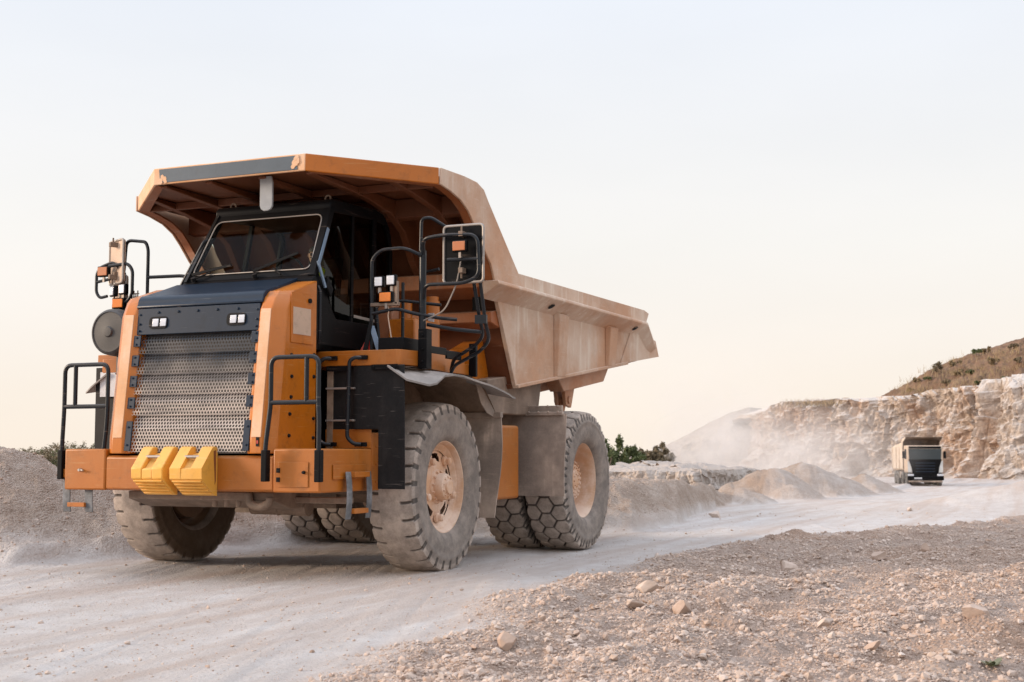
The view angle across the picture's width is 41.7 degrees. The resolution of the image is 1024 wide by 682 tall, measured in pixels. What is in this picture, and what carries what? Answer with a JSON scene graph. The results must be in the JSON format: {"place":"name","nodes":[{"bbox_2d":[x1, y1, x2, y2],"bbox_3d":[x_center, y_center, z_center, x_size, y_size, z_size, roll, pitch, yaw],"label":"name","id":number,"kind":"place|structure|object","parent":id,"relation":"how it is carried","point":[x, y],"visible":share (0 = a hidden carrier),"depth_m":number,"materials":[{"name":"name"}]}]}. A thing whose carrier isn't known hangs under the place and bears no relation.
{"place":"outdoors","nodes":[
{"label":"outdoors","id":0,"kind":"place"},
{"bbox_2d":[361,320,377,349],"bbox_3d":[-1.646,-0.057,15.696,0.310,0.360,0.062,-2,-5,24],"label":"wheel chock","id":1,"kind":"object","parent":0,"point":[372,331],"visible":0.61,"depth_m":15.67,"materials":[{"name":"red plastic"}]},
{"bbox_2d":[0,447,1023,681],"bbox_3d":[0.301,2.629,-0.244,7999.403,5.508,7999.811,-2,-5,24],"label":"ground","id":2,"kind":"structure","parent":0,"point":[793,490],"depth_m":13.90,"materials":[{"name":"soil"}]},
{"bbox_2d":[0,441,614,466],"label":"treeline","id":3,"kind":"object","parent":2,"relation":"on","point":[51,455],"visible":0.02,"depth_m":176.26,"materials":[{"name":"green plant"}]},
{"bbox_2d":[57,153,658,570],"bbox_3d":[-1.326,0.635,19.846,5.601,4.898,11.036,-2,-5,24],"label":"haul truck","id":4,"kind":"object","parent":2,"relation":"on","point":[239,371],"visible":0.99,"depth_m":16.23,"materials":[{"name":"metal"}]},
{"bbox_2d":[626,599,644,607],"bbox_3d":[1.065,2.258,11.568,0.154,0.084,0.191,15,-2,11],"label":"rock","id":5,"kind":"object","parent":2,"relation":"on","point":[632,603],"visible":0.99,"depth_m":11.51,"materials":[{"name":"stone"}]},
{"bbox_2d":[635,580,659,592],"bbox_3d":[1.240,2.252,12.317,0.225,0.132,0.106,-1,-5,8],"label":"rock","id":6,"kind":"object","parent":2,"relation":"on","point":[647,586],"visible":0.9,"depth_m":12.27,"materials":[{"name":"stone"}]},
{"bbox_2d":[709,511,719,517],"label":"rock","id":7,"kind":"object","parent":2,"relation":"on","point":[715,514],"visible":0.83,"depth_m":29.44,"materials":[{"name":"stone"}]},
{"bbox_2d":[817,618,832,627],"bbox_3d":[2.441,2.194,10.459,0.149,0.080,0.109,0,-5,6],"label":"rock","id":8,"kind":"object","parent":2,"relation":"on","point":[825,622],"visible":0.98,"depth_m":10.43,"materials":[{"name":"stone"}]},
{"bbox_2d":[864,640,880,649],"bbox_3d":[2.511,2.140,9.394,0.160,0.092,0.078,-24,-34,39],"label":"rock","id":9,"kind":"object","parent":2,"relation":"on","point":[874,645],"visible":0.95,"depth_m":9.35,"materials":[{"name":"stone"}]},
{"bbox_2d":[871,551,885,560],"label":"rock","id":10,"kind":"object","parent":2,"relation":"on","point":[878,556],"visible":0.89,"depth_m":17.15,"materials":[{"name":"stone"}]},
{"bbox_2d":[891,437,945,485],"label":"dump truck","id":11,"kind":"object","parent":2,"relation":"on","point":[921,458],"visible":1,"depth_m":94.74,"materials":[{"name":"beige paint"}]},
{"bbox_2d":[961,604,988,618],"bbox_3d":[3.501,2.051,10.148,0.195,0.133,0.111,-3,-5,30],"label":"rock","id":12,"kind":"object","parent":2,"relation":"on","point":[971,610],"visible":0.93,"depth_m":10.12,"materials":[{"name":"stone"}]},
{"bbox_2d":[981,657,1001,666],"bbox_3d":[2.881,1.932,8.089,0.120,0.054,0.125,-2,-5,24],"label":"weed","id":13,"kind":"object","parent":2,"relation":"on","point":[997,661],"visible":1,"depth_m":8.08,"materials":[{"name":"green plant"}]},
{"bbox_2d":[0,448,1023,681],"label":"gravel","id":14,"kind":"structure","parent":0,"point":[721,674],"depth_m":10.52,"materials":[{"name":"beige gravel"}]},
{"bbox_2d":[497,631,516,650],"bbox_3d":[-0.033,2.111,9.427,0.138,0.151,0.119,1,-5,-6],"label":"rock","id":15,"kind":"object","parent":14,"relation":"on","point":[506,640],"visible":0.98,"depth_m":9.39,"materials":[{"name":"stone"}]},
{"bbox_2d":[672,600,690,613],"bbox_3d":[1.456,2.268,11.490,0.162,0.130,0.284,-2,-5,26],"label":"rock","id":16,"kind":"object","parent":14,"relation":"on","point":[681,606],"visible":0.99,"depth_m":11.39,"materials":[{"name":"stone"}]},
{"bbox_2d":[780,560,797,570],"bbox_3d":[3.211,2.635,15.607,0.191,0.189,0.150,2,-20,-12],"label":"rock","id":17,"kind":"object","parent":14,"relation":"on","point":[786,565],"visible":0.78,"depth_m":15.56,"materials":[{"name":"stone"}]},
{"bbox_2d":[920,543,929,551],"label":"rock","id":18,"kind":"object","parent":14,"relation":"on","point":[924,547],"visible":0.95,"depth_m":17.55,"materials":[{"name":"stone"}]},
{"bbox_2d":[0,0,1023,452],"label":"sky","id":19,"kind":"structure","parent":0,"point":[802,199],"materials":[{"name":"white"}]},
{"bbox_2d":[609,460,758,489],"bbox_3d":[0.828,9.599,94.685,27.343,2.477,70.157,0,-5,0],"label":"ledge","id":20,"kind":"object","parent":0,"point":[717,476],"visible":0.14,"depth_m":63.22,"materials":[{"name":"beige stone"}]},
{"bbox_2d":[608,450,615,465],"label":"shrub","id":21,"kind":"object","parent":20,"relation":"on","point":[611,459],"visible":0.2,"depth_m":83.64,"materials":[{"name":"green plant"}]},
{"bbox_2d":[605,434,630,463],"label":"tree","id":22,"kind":"object","parent":20,"relation":"on","point":[619,441],"visible":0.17,"depth_m":87.47,"materials":[{"name":"green plant"}]},
{"bbox_2d":[619,444,647,462],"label":"tree","id":23,"kind":"object","parent":20,"relation":"on","point":[634,454],"visible":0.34,"depth_m":91.47,"materials":[{"name":"green plant"}]},
{"bbox_2d":[637,441,671,461],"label":"shrub","id":24,"kind":"object","parent":20,"relation":"on","point":[655,454],"visible":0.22,"depth_m":95.99,"materials":[{"name":"green plant"}]},
{"bbox_2d":[665,452,675,461],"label":"shrub","id":25,"kind":"object","parent":20,"relation":"on","point":[670,455],"visible":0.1,"depth_m":109.27,"materials":[{"name":"green plant"}]},
{"bbox_2d":[631,407,761,466],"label":"mound","id":26,"kind":"object","parent":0,"point":[724,440],"visible":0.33,"depth_m":178.73,"materials":[{"name":"soil"}]},
{"bbox_2d":[733,374,1023,479],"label":"cliff","id":27,"kind":"structure","parent":0,"point":[979,428],"depth_m":132.64,"materials":[{"name":"beige stone"}]},
{"bbox_2d":[780,398,846,407],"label":"grass","id":28,"kind":"structure","parent":27,"relation":"on","point":[807,403],"depth_m":142.26,"materials":[{"name":"brown plant"}]},
{"bbox_2d":[882,338,1023,395],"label":"hill","id":29,"kind":"structure","parent":0,"point":[969,362],"depth_m":153.46,"materials":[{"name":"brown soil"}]},
{"bbox_2d":[913,377,920,382],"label":"shrub","id":30,"kind":"object","parent":29,"relation":"on","point":[917,380],"visible":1,"depth_m":155.97,"materials":[{"name":"green plant"}]},
{"bbox_2d":[931,361,942,371],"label":"shrub","id":31,"kind":"object","parent":29,"relation":"on","point":[936,366],"visible":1,"depth_m":155.48,"materials":[{"name":"green plant"}]},
{"bbox_2d":[941,379,951,383],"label":"shrub","id":32,"kind":"object","parent":29,"relation":"on","point":[946,381],"visible":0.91,"depth_m":150.90,"materials":[{"name":"green plant"}]},
{"bbox_2d":[948,360,956,365],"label":"shrub","id":33,"kind":"object","parent":29,"relation":"on","point":[951,363],"visible":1,"depth_m":160.03,"materials":[{"name":"green plant"}]},
{"bbox_2d":[953,368,963,375],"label":"shrub","id":34,"kind":"object","parent":29,"relation":"on","point":[961,370],"visible":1,"depth_m":151.66,"materials":[{"name":"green plant"}]},
{"bbox_2d":[971,349,982,356],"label":"shrub","id":35,"kind":"object","parent":29,"relation":"on","point":[974,351],"visible":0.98,"depth_m":168.74,"materials":[{"name":"green plant"}]},
{"bbox_2d":[981,346,990,352],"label":"shrub","id":36,"kind":"object","parent":29,"relation":"on","point":[985,349],"visible":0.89,"depth_m":169.68,"materials":[{"name":"green plant"}]},
{"bbox_2d":[987,357,999,364],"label":"shrub","id":37,"kind":"object","parent":29,"relation":"on","point":[991,359],"visible":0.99,"depth_m":152.23,"materials":[{"name":"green plant"}]},
{"bbox_2d":[1007,343,1018,347],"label":"shrub","id":38,"kind":"object","parent":29,"relation":"on","point":[1012,345],"visible":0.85,"depth_m":160.34,"materials":[{"name":"green plant"}]},
{"bbox_2d":[1014,356,1021,362],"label":"shrub","id":39,"kind":"object","parent":29,"relation":"on","point":[1018,359],"visible":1,"depth_m":144.11,"materials":[{"name":"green plant"}]}
]}

